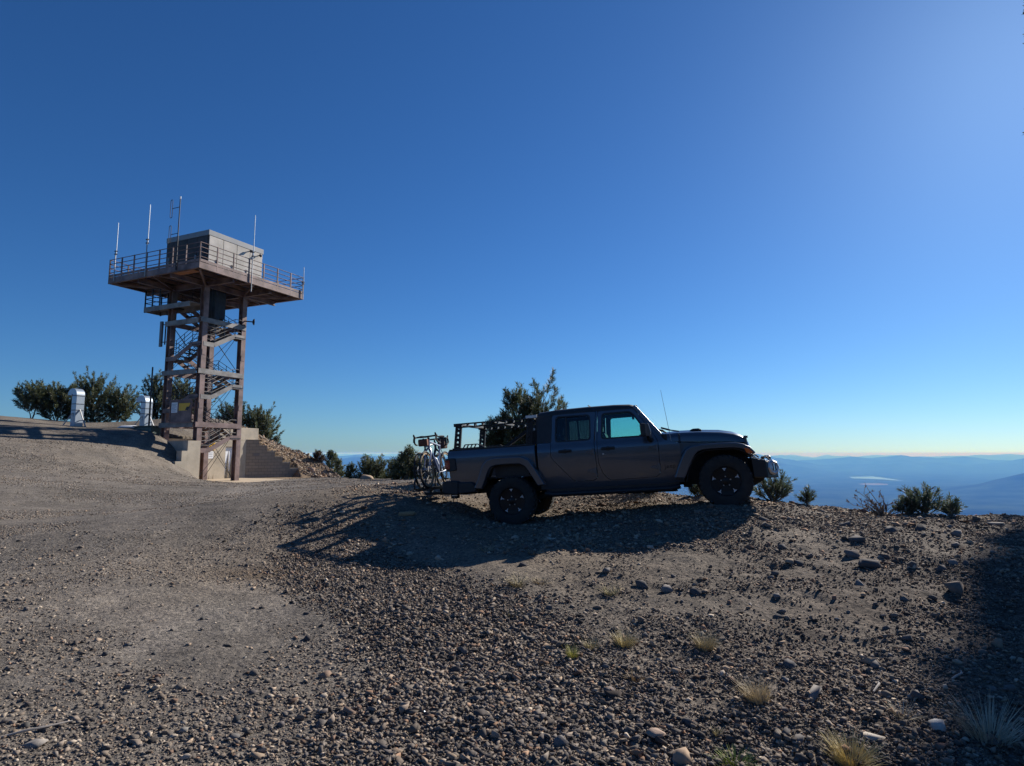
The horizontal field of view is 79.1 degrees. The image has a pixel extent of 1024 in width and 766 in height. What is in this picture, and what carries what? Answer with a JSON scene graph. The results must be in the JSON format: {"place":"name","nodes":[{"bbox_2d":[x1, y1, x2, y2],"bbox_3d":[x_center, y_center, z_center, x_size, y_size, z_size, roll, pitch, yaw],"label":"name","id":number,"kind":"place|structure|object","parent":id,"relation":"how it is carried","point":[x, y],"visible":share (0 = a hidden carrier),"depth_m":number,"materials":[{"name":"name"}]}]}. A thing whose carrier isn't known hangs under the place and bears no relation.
{"place":"outdoors","nodes":[
{"label":"outdoors","id":0,"kind":"place"},
{"bbox_2d":[0,416,1023,765],"bbox_3d":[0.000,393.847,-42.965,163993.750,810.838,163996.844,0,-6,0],"label":"ground","id":1,"kind":"structure","parent":0,"point":[980,486],"depth_m":6.63,"materials":[{"name":"soil"}]},
{"bbox_2d":[18,722,29,727],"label":"rock","id":2,"kind":"object","parent":1,"relation":"on","point":[25,724],"visible":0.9,"depth_m":3.52,"materials":[{"name":"stone"}]},
{"bbox_2d":[21,738,48,748],"bbox_3d":[-2.568,1.941,3.327,0.129,0.042,0.099,2,-7,-17],"label":"rock","id":3,"kind":"object","parent":1,"relation":"on","point":[35,742],"visible":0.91,"depth_m":3.31,"materials":[{"name":"stone"}]},
{"bbox_2d":[11,379,63,417],"bbox_3d":[-28.752,1.007,37.221,2.463,2.602,2.570,-2,-7,18],"label":"pine tree","id":4,"kind":"object","parent":1,"relation":"on","point":[32,399],"visible":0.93,"depth_m":36.86,"materials":[{"name":"green plant"}]},
{"bbox_2d":[30,378,87,420],"bbox_3d":[-27.855,1.128,38.164,2.937,2.769,2.782,-4,-8,33],"label":"pine tree","id":5,"kind":"object","parent":1,"relation":"on","point":[60,410],"visible":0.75,"depth_m":37.83,"materials":[{"name":"green plant"}]},
{"bbox_2d":[63,388,85,426],"bbox_3d":[-23.766,1.417,33.992,1.295,2.236,0.871,0,-6,-3],"label":"air vent","id":6,"kind":"object","parent":1,"relation":"on","point":[77,409],"visible":0.87,"depth_m":33.84,"materials":[{"name":"metal"}]},
{"bbox_2d":[66,366,119,421],"bbox_3d":[-27.030,1.032,39.923,3.888,4.155,3.878,6,-9,-41],"label":"pine tree","id":7,"kind":"object","parent":1,"relation":"on","point":[91,410],"visible":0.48,"depth_m":39.67,"materials":[{"name":"green plant"}]},
{"bbox_2d":[96,382,141,421],"bbox_3d":[-24.629,1.213,38.907,2.357,2.686,2.712,0,-6,0],"label":"pine tree","id":8,"kind":"object","parent":1,"relation":"on","point":[120,402],"visible":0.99,"depth_m":38.61,"materials":[{"name":"green plant"}]},
{"bbox_2d":[131,425,160,435],"bbox_3d":[-20.607,3.109,35.022,2.230,1.330,1.250,-3,-7,25],"label":"concrete vent base","id":9,"kind":"object","parent":1,"relation":"on","point":[154,429],"visible":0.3,"depth_m":34.35,"materials":[{"name":"concrete"}]},
{"bbox_2d":[134,395,153,425],"bbox_3d":[-21.178,1.732,35.966,1.325,2.015,0.891,0,-6,-2],"label":"air vent","id":10,"kind":"object","parent":9,"relation":"attached to","point":[144,401],"visible":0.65,"depth_m":35.79,"materials":[{"name":"metal"}]},
{"bbox_2d":[148,367,159,425],"bbox_3d":[-19.744,1.032,34.502,0.971,3.900,0.097,-1,-7,11],"label":"antenna pole","id":11,"kind":"object","parent":9,"relation":"on","point":[152,379],"visible":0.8,"depth_m":34.60,"materials":[{"name":"metal"}]},
{"bbox_2d":[134,369,177,418],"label":"pine tree","id":12,"kind":"object","parent":1,"relation":"on","point":[157,394],"visible":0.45,"depth_m":41.61,"materials":[{"name":"green plant"}]},
{"bbox_2d":[156,377,217,413],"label":"pine tree","id":13,"kind":"object","parent":1,"relation":"on","point":[178,381],"visible":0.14,"depth_m":42.83,"materials":[{"name":"green plant"}]},
{"bbox_2d":[168,428,297,478],"bbox_3d":[-17.558,4.430,37.404,5.620,3.600,10.957,-3,-7,25],"label":"bunker","id":14,"kind":"object","parent":1,"relation":"on","point":[257,460],"visible":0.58,"depth_m":39.39,"materials":[{"name":"concrete"}]},
{"bbox_2d":[224,447,231,474],"bbox_3d":[-17.591,4.978,38.607,0.220,2.020,0.950,-3,-7,25],"label":"door","id":15,"kind":"structure","parent":14,"relation":"in","point":[229,449],"depth_m":38.59,"materials":[{"name":"metal"}]},
{"bbox_2d":[215,399,253,427],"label":"pine tree","id":16,"kind":"object","parent":1,"relation":"on","point":[230,411],"visible":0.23,"depth_m":46.31,"materials":[{"name":"green plant"}]},
{"bbox_2d":[228,733,240,739],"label":"rock","id":17,"kind":"object","parent":1,"relation":"on","point":[234,736],"visible":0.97,"depth_m":3.40,"materials":[{"name":"stone"}]},
{"bbox_2d":[233,714,241,722],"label":"rock","id":18,"kind":"object","parent":1,"relation":"on","point":[236,718],"visible":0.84,"depth_m":3.62,"materials":[{"name":"stone"}]},
{"bbox_2d":[207,478,282,482],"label":"concrete slab","id":19,"kind":"structure","parent":1,"relation":"on","point":[246,479],"depth_m":36.57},
{"bbox_2d":[108,229,303,480],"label":"lookout tower","id":20,"kind":"structure","parent":19,"relation":"on","point":[209,278],"depth_m":34.79,"materials":[{"name":"brown metal"}]},
{"bbox_2d":[113,223,118,280],"bbox_3d":[-21.800,-7.223,34.125,0.170,3.300,0.100,-3,-7,25],"label":"whip antenna","id":21,"kind":"object","parent":20,"relation":"attached to","point":[116,251],"visible":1,"depth_m":34.09,"materials":[{"name":"metal"}]},
{"bbox_2d":[144,204,150,275],"bbox_3d":[-19.442,-7.619,33.068,0.170,3.950,0.100,-3,-7,25],"label":"whip antenna","id":22,"kind":"object","parent":20,"relation":"attached to","point":[147,242],"visible":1,"depth_m":33.02,"materials":[{"name":"metal"}]},
{"bbox_2d":[159,321,165,346],"bbox_3d":[-19.631,-2.769,34.931,0.575,1.450,0.124,-3,-7,23],"label":"panel antenna","id":23,"kind":"object","parent":20,"relation":"attached to","point":[162,324],"visible":1,"depth_m":34.94,"materials":[{"name":"metal"}]},
{"bbox_2d":[168,196,180,269],"bbox_3d":[-17.584,-7.755,32.216,0.764,3.930,0.070,-3,-7,25],"label":"dipole antenna","id":24,"kind":"object","parent":20,"relation":"attached to","point":[178,230],"visible":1,"depth_m":32.17,"materials":[{"name":"metal"}]},
{"bbox_2d":[169,399,192,422],"bbox_3d":[-17.943,1.523,33.552,1.730,1.260,0.060,-3,-7,25],"label":"notice board","id":25,"kind":"object","parent":20,"relation":"attached to","point":[180,411],"visible":1,"depth_m":33.53,"materials":[{"name":"brown metal"}]},
{"bbox_2d":[250,215,255,291],"bbox_3d":[-14.305,-7.182,34.259,0.170,4.350,0.100,-3,-7,25],"label":"whip antenna","id":26,"kind":"object","parent":20,"relation":"attached to","point":[252,252],"visible":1,"depth_m":34.22,"materials":[{"name":"metal"}]},
{"bbox_2d":[242,401,283,439],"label":"pine tree","id":27,"kind":"object","parent":1,"relation":"on","point":[262,423],"visible":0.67,"depth_m":46.69,"materials":[{"name":"green plant"}]},
{"bbox_2d":[270,434,280,443],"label":"pine shrub","id":28,"kind":"object","parent":1,"relation":"on","point":[276,438],"visible":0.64,"depth_m":46.81,"materials":[{"name":"green plant"}]},
{"bbox_2d":[242,426,339,477],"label":"rubble","id":29,"kind":"object","parent":1,"relation":"on","point":[317,472],"visible":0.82,"depth_m":42.86,"materials":[{"name":"stone"}]},
{"bbox_2d":[310,449,326,462],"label":"pine tree","id":30,"kind":"object","parent":1,"relation":"on","point":[319,455],"visible":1,"depth_m":44.46,"materials":[{"name":"green plant"}]},
{"bbox_2d":[316,718,326,727],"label":"rock","id":31,"kind":"object","parent":1,"relation":"on","point":[320,722],"visible":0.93,"depth_m":3.56,"materials":[{"name":"stone"}]},
{"bbox_2d":[318,670,331,678],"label":"rock","id":32,"kind":"object","parent":1,"relation":"on","point":[325,674],"visible":1,"depth_m":4.31,"materials":[{"name":"stone"}]},
{"bbox_2d":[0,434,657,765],"bbox_3d":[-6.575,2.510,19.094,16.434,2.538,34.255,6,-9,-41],"label":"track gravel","id":33,"kind":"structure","parent":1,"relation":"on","point":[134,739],"depth_m":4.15,"materials":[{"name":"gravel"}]},
{"bbox_2d":[0,720,72,737],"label":"twig","id":34,"kind":"object","parent":33,"relation":"on","point":[26,730],"visible":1,"depth_m":3.45,"materials":[{"name":"brown wood"}]},
{"bbox_2d":[323,449,341,471],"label":"pine tree","id":35,"kind":"object","parent":1,"relation":"on","point":[332,457],"visible":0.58,"depth_m":45.52,"materials":[{"name":"green plant"}]},
{"bbox_2d":[335,458,346,476],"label":"pine tree","id":36,"kind":"object","parent":1,"relation":"on","point":[338,466],"visible":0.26,"depth_m":43.39,"materials":[{"name":"green plant"}]},
{"bbox_2d":[342,706,356,714],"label":"rock","id":37,"kind":"object","parent":1,"relation":"on","point":[349,710],"visible":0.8,"depth_m":3.71,"materials":[{"name":"stone"}]},
{"bbox_2d":[343,461,357,478],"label":"pine tree","id":38,"kind":"object","parent":1,"relation":"on","point":[349,469],"visible":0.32,"depth_m":34.73,"materials":[{"name":"green plant"}]},
{"bbox_2d":[359,474,373,478],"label":"rock","id":39,"kind":"object","parent":1,"relation":"on","point":[363,476],"visible":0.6,"depth_m":28.93,"materials":[{"name":"stone"}]},
{"bbox_2d":[352,453,389,478],"bbox_3d":[-7.929,5.516,34.691,2.407,3.233,2.412,0,-6,0],"label":"pine tree","id":40,"kind":"object","parent":1,"relation":"on","point":[372,468],"visible":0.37,"depth_m":34.53,"materials":[{"name":"green plant"}]},
{"bbox_2d":[384,458,393,478],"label":"pine tree","id":41,"kind":"object","parent":1,"relation":"on","point":[388,472],"visible":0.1,"depth_m":34.44,"materials":[{"name":"green plant"}]},
{"bbox_2d":[388,454,418,479],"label":"pine tree","id":42,"kind":"object","parent":1,"relation":"on","point":[392,467],"visible":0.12,"depth_m":27.62,"materials":[{"name":"green plant"}]},
{"bbox_2d":[392,444,421,479],"bbox_3d":[-4.539,3.466,26.726,1.209,1.707,1.360,6,-9,-41],"label":"pine tree","id":43,"kind":"object","parent":1,"relation":"on","point":[404,465],"visible":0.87,"depth_m":26.57,"materials":[{"name":"green plant"}]},
{"bbox_2d":[398,511,415,515],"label":"rock","id":44,"kind":"object","parent":1,"relation":"on","point":[408,513],"visible":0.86,"depth_m":10.22,"materials":[{"name":"stone"}]},
{"bbox_2d":[410,455,443,478],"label":"pine tree","id":45,"kind":"object","parent":1,"relation":"on","point":[423,474],"visible":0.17,"depth_m":26.46,"materials":[{"name":"green plant"}]},
{"bbox_2d":[479,411,508,446],"bbox_3d":[-0.268,1.683,16.075,1.323,1.934,1.279,0,-6,0],"label":"pine tree","id":46,"kind":"object","parent":1,"relation":"on","point":[491,437],"visible":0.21,"depth_m":15.90,"materials":[{"name":"green plant"}]},
{"bbox_2d":[501,571,533,587],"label":"weed","id":47,"kind":"object","parent":1,"relation":"on","point":[520,581],"visible":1,"depth_m":6.42,"materials":[{"name":"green plant"}]},
{"bbox_2d":[491,368,567,444],"bbox_3d":[0.470,1.183,16.250,2.161,3.176,2.156,0,-6,0],"label":"pine tree","id":48,"kind":"object","parent":1,"relation":"on","point":[526,403],"visible":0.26,"depth_m":15.95,"materials":[{"name":"green plant"}]},
{"bbox_2d":[561,644,581,658],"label":"grass tuft","id":49,"kind":"object","parent":1,"relation":"on","point":[573,655],"visible":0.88,"depth_m":4.59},
{"bbox_2d":[581,637,603,649],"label":"grass tuft","id":50,"kind":"object","parent":1,"relation":"on","point":[593,647],"visible":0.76,"depth_m":4.84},
{"bbox_2d":[595,583,624,595],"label":"weed","id":51,"kind":"object","parent":1,"relation":"on","point":[612,592],"visible":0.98,"depth_m":6.23,"materials":[{"name":"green plant"}]},
{"bbox_2d":[442,394,778,524],"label":"pickup truck","id":52,"kind":"object","parent":1,"relation":"on","point":[581,451],"visible":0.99,"depth_m":10.43,"materials":[{"name":"paint"}]},
{"bbox_2d":[413,461,447,494],"bbox_3d":[-1.320,1.815,11.806,0.823,0.682,1.515,-8,-8,14],"label":"hitch rack","id":53,"kind":"object","parent":52,"relation":"attached to","point":[431,489],"visible":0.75,"depth_m":11.60,"materials":[{"name":"black metal"}]},
{"bbox_2d":[413,435,448,487],"bbox_3d":[-1.580,1.525,12.055,0.490,1.002,1.690,-8,-8,14],"label":"road bicycle","id":54,"kind":"object","parent":53,"relation":"on","point":[422,469],"visible":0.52,"depth_m":11.85,"materials":[{"name":"metal"}]},
{"bbox_2d":[437,439,446,448],"bbox_3d":[-1.404,1.222,12.475,0.160,0.200,0.137,-9,-9,24],"label":"handlebar bag","id":55,"kind":"object","parent":54,"relation":"hanging from","point":[443,443],"visible":0.78,"depth_m":12.41,"materials":[{"name":"brown fabric"}]},
{"bbox_2d":[413,432,450,487],"bbox_3d":[-1.438,1.471,11.774,0.490,1.002,1.690,-8,-8,14],"label":"road bicycle","id":56,"kind":"object","parent":53,"relation":"on","point":[438,463],"visible":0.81,"depth_m":11.51,"materials":[{"name":"metal"}]},
{"bbox_2d":[418,439,428,446],"bbox_3d":[-1.639,1.103,11.457,0.170,0.130,0.135,-7,-8,4],"label":"handlebar bag","id":57,"kind":"object","parent":56,"relation":"attached to","point":[422,442],"visible":1,"depth_m":11.39,"materials":[{"name":"orange fabric"}]},
{"bbox_2d":[604,691,621,699],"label":"rock","id":58,"kind":"object","parent":1,"relation":"on","point":[613,694],"visible":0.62,"depth_m":3.93,"materials":[{"name":"stone"}]},
{"bbox_2d":[609,625,644,647],"bbox_3d":[0.890,2.015,4.910,0.341,0.150,0.345,0,-6,0],"label":"grass tuft","id":59,"kind":"object","parent":1,"relation":"on","point":[621,643],"visible":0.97,"depth_m":4.90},
{"bbox_2d":[626,669,650,681],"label":"grass tuft","id":60,"kind":"object","parent":1,"relation":"on","point":[633,680],"visible":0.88,"depth_m":4.24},
{"bbox_2d":[635,580,648,588],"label":"rock","id":61,"kind":"object","parent":1,"relation":"on","point":[641,584],"visible":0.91,"depth_m":6.38,"materials":[{"name":"stone"}]},
{"bbox_2d":[645,728,665,737],"bbox_3d":[0.805,1.967,3.479,0.132,0.045,0.112,3,-7,-23],"label":"rock","id":62,"kind":"object","parent":1,"relation":"on","point":[653,732],"visible":0.97,"depth_m":3.46,"materials":[{"name":"stone"}]},
{"bbox_2d":[660,584,672,592],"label":"rock","id":63,"kind":"object","parent":1,"relation":"on","point":[665,588],"visible":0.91,"depth_m":6.21,"materials":[{"name":"stone"}]},
{"bbox_2d":[329,481,1023,576],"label":"crest gravel","id":64,"kind":"structure","parent":1,"relation":"on","point":[513,538],"depth_m":8.94,"materials":[{"name":"gravel"}]},
{"bbox_2d":[672,747,692,764],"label":"rock","id":65,"kind":"object","parent":1,"relation":"on","point":[681,756],"visible":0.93,"depth_m":3.23,"materials":[{"name":"stone"}]},
{"bbox_2d":[682,718,693,726],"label":"rock","id":66,"kind":"object","parent":1,"relation":"on","point":[687,721],"visible":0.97,"depth_m":3.59,"materials":[{"name":"stone"}]},
{"bbox_2d":[687,484,703,495],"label":"pine shrub","id":67,"kind":"object","parent":1,"relation":"on","point":[695,490],"visible":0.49,"depth_m":12.30,"materials":[{"name":"green plant"}]},
{"bbox_2d":[689,587,701,595],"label":"rock","id":68,"kind":"object","parent":1,"relation":"on","point":[695,591],"visible":1,"depth_m":6.07,"materials":[{"name":"stone"}]},
{"bbox_2d":[688,627,725,651],"bbox_3d":[1.492,1.967,4.773,0.326,0.167,0.313,-3,-7,28],"label":"grass tuft","id":69,"kind":"object","parent":1,"relation":"on","point":[707,643],"visible":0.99,"depth_m":4.75,"materials":[{"name":"plant"}]},
{"bbox_2d":[708,743,761,765],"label":"weed","id":70,"kind":"object","parent":1,"relation":"on","point":[734,754],"visible":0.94,"depth_m":3.22,"materials":[{"name":"green plant"}]},
{"bbox_2d":[727,671,779,704],"bbox_3d":[1.494,1.906,3.866,0.360,0.187,0.331,0,-6,0],"label":"grass tuft","id":71,"kind":"object","parent":1,"relation":"on","point":[757,696],"visible":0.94,"depth_m":3.86,"materials":[{"name":"plant"}]},
{"bbox_2d":[752,469,796,501],"bbox_3d":[4.673,1.878,11.277,1.008,0.673,0.764,0,-6,0],"label":"pine shrub","id":72,"kind":"object","parent":1,"relation":"on","point":[778,488],"visible":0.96,"depth_m":11.14,"materials":[{"name":"green plant"}]},
{"bbox_2d":[783,658,796,668],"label":"rock","id":73,"kind":"object","parent":1,"relation":"on","point":[789,663],"visible":0.78,"depth_m":4.39,"materials":[{"name":"stone"}]},
{"bbox_2d":[794,734,804,744],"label":"rock","id":74,"kind":"object","parent":1,"relation":"on","point":[800,737],"visible":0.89,"depth_m":3.42,"materials":[{"name":"stone"}]},
{"bbox_2d":[794,484,817,504],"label":"pine shrub","id":75,"kind":"object","parent":1,"relation":"on","point":[807,495],"visible":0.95,"depth_m":10.71,"materials":[{"name":"green plant"}]},
{"bbox_2d":[808,685,821,702],"bbox_3d":[1.908,1.961,3.918,0.101,0.065,0.205,-25,-1,38],"label":"rock","id":76,"kind":"object","parent":1,"relation":"on","point":[815,690],"visible":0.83,"depth_m":3.90,"materials":[{"name":"stone"}]},
{"bbox_2d":[809,727,886,765],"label":"grass tuft","id":77,"kind":"object","parent":1,"relation":"on","point":[844,761],"visible":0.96,"depth_m":3.19,"materials":[{"name":"plant"}]},
{"bbox_2d":[844,549,859,557],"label":"rock","id":78,"kind":"object","parent":1,"relation":"on","point":[851,553],"visible":0.97,"depth_m":7.10,"materials":[{"name":"stone"}]},
{"bbox_2d":[848,535,865,542],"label":"rock","id":79,"kind":"object","parent":1,"relation":"on","point":[856,538],"visible":0.79,"depth_m":7.59,"materials":[{"name":"stone"}]},
{"bbox_2d":[858,558,881,567],"bbox_3d":[3.872,1.968,6.728,0.274,0.107,0.173,1,-6,-6],"label":"rock","id":80,"kind":"object","parent":1,"relation":"on","point":[868,563],"visible":0.91,"depth_m":6.68,"materials":[{"name":"stone"}]},
{"bbox_2d":[859,657,881,665],"bbox_3d":[2.591,2.014,4.473,0.082,0.092,0.154,-16,-24,-23],"label":"rock","id":81,"kind":"object","parent":1,"relation":"on","point":[868,660],"visible":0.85,"depth_m":4.45,"materials":[{"name":"stone"}]},
{"bbox_2d":[857,731,885,740],"bbox_3d":[1.954,1.939,3.387,0.160,0.036,0.068,-2,-7,20],"label":"rock","id":82,"kind":"object","parent":1,"relation":"on","point":[874,737],"visible":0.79,"depth_m":3.38,"materials":[{"name":"stone"}]},
{"bbox_2d":[870,660,879,667],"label":"rock","id":83,"kind":"object","parent":1,"relation":"on","point":[874,663],"visible":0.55,"depth_m":4.37,"materials":[{"name":"stone"}]},
{"bbox_2d":[846,484,906,515],"bbox_3d":[5.843,1.896,9.963,1.005,0.581,0.793,2,-7,-16],"label":"dead brush","id":84,"kind":"object","parent":1,"relation":"on","point":[880,510],"visible":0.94,"depth_m":9.88,"materials":[{"name":"plant"}]},
{"bbox_2d":[884,526,898,532],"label":"rock","id":85,"kind":"object","parent":1,"relation":"on","point":[890,529],"visible":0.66,"depth_m":8.14,"materials":[{"name":"stone"}]},
{"bbox_2d":[889,492,921,514],"bbox_3d":[6.285,1.929,9.826,0.531,0.452,0.522,0,-6,0],"label":"pine shrub","id":86,"kind":"object","parent":1,"relation":"on","point":[902,505],"visible":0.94,"depth_m":9.77,"materials":[{"name":"green plant"}]},
{"bbox_2d":[884,695,926,719],"bbox_3d":[2.268,1.898,3.618,0.264,0.113,0.301,0,-6,0],"label":"grass tuft","id":87,"kind":"object","parent":1,"relation":"on","point":[903,713],"visible":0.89,"depth_m":3.62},
{"bbox_2d":[900,634,912,640],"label":"rock","id":88,"kind":"object","parent":1,"relation":"on","point":[907,637],"visible":0.97,"depth_m":4.77,"materials":[{"name":"stone"}]},
{"bbox_2d":[906,561,917,568],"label":"rock","id":89,"kind":"object","parent":1,"relation":"on","point":[911,563],"visible":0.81,"depth_m":6.63,"materials":[{"name":"stone"}]},
{"bbox_2d":[910,689,924,699],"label":"rock","id":90,"kind":"object","parent":1,"relation":"on","point":[914,693],"visible":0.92,"depth_m":3.84,"materials":[{"name":"stone"}]},
{"bbox_2d":[915,524,925,530],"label":"rock","id":91,"kind":"object","parent":1,"relation":"on","point":[918,527],"visible":0.86,"depth_m":8.13,"materials":[{"name":"stone"}]},
{"bbox_2d":[897,481,954,513],"bbox_3d":[6.573,1.854,9.866,0.778,0.589,0.742,-5,-8,36],"label":"pine shrub","id":92,"kind":"object","parent":1,"relation":"on","point":[926,498],"visible":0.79,"depth_m":9.80,"materials":[{"name":"green plant"}]},
{"bbox_2d":[927,718,946,731],"bbox_3d":[2.428,1.948,3.529,0.116,0.071,0.093,1,-7,-11],"label":"rock","id":93,"kind":"object","parent":1,"relation":"on","point":[937,724],"visible":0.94,"depth_m":3.51,"materials":[{"name":"stone"}]},
{"bbox_2d":[934,743,947,749],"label":"rock","id":94,"kind":"object","parent":1,"relation":"on","point":[939,746],"visible":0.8,"depth_m":3.27,"materials":[{"name":"stone"}]},
{"bbox_2d":[935,565,947,571],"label":"rock","id":95,"kind":"object","parent":1,"relation":"on","point":[939,568],"visible":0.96,"depth_m":6.51,"materials":[{"name":"stone"}]},
{"bbox_2d":[931,496,967,515],"bbox_3d":[6.747,1.908,9.523,0.537,0.386,0.467,0,-6,0],"label":"pine shrub","id":96,"kind":"object","parent":1,"relation":"on","point":[950,506],"visible":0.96,"depth_m":9.52,"materials":[{"name":"green plant"}]},
{"bbox_2d":[947,559,957,564],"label":"rock","id":97,"kind":"object","parent":1,"relation":"on","point":[952,561],"visible":0.79,"depth_m":6.65,"materials":[{"name":"stone"}]},
{"bbox_2d":[944,581,963,594],"bbox_3d":[4.239,1.968,5.909,0.231,0.161,0.136,4,-8,-34],"label":"rock","id":98,"kind":"object","parent":1,"relation":"on","point":[956,587],"visible":0.86,"depth_m":5.86,"materials":[{"name":"stone"}]},
{"bbox_2d":[950,530,961,536],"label":"rock","id":99,"kind":"object","parent":1,"relation":"on","point":[958,533],"visible":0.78,"depth_m":7.84,"materials":[{"name":"stone"}]},
{"bbox_2d":[934,688,1023,746],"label":"grass tuft","id":100,"kind":"object","parent":1,"relation":"on","point":[1004,735],"visible":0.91,"depth_m":3.38,"materials":[{"name":"plant"}]},
{"bbox_2d":[986,522,1003,524],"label":"rock","id":101,"kind":"object","parent":1,"relation":"on","point":[995,523],"visible":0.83,"depth_m":8.63,"materials":[{"name":"stone"}]},
{"bbox_2d":[991,638,1002,647],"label":"rock","id":102,"kind":"object","parent":1,"relation":"on","point":[997,642],"visible":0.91,"depth_m":4.65,"materials":[{"name":"stone"}]},
{"bbox_2d":[0,0,1023,456],"label":"sky","id":103,"kind":"structure","parent":0,"point":[797,226],"materials":[{"name":"blue"}]},
{"bbox_2d":[252,500,858,765],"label":"coarse gravel","id":104,"kind":"structure","parent":0,"point":[496,686],"depth_m":4.15,"materials":[{"name":"gravel"}]},
{"bbox_2d":[554,735,568,746],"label":"rock","id":105,"kind":"object","parent":104,"relation":"on","point":[561,740],"visible":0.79,"depth_m":3.35,"materials":[{"name":"stone"}]},
{"bbox_2d":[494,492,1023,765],"bbox_3d":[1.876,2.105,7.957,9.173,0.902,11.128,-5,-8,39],"label":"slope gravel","id":106,"kind":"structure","parent":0,"point":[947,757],"depth_m":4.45,"materials":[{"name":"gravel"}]},
{"bbox_2d":[851,476,902,480],"bbox_3d":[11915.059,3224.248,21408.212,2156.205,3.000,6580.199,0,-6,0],"label":"lake","id":107,"kind":"structure","parent":0,"point":[870,477],"depth_m":19558.32,"materials":[{"name":"liquid"}]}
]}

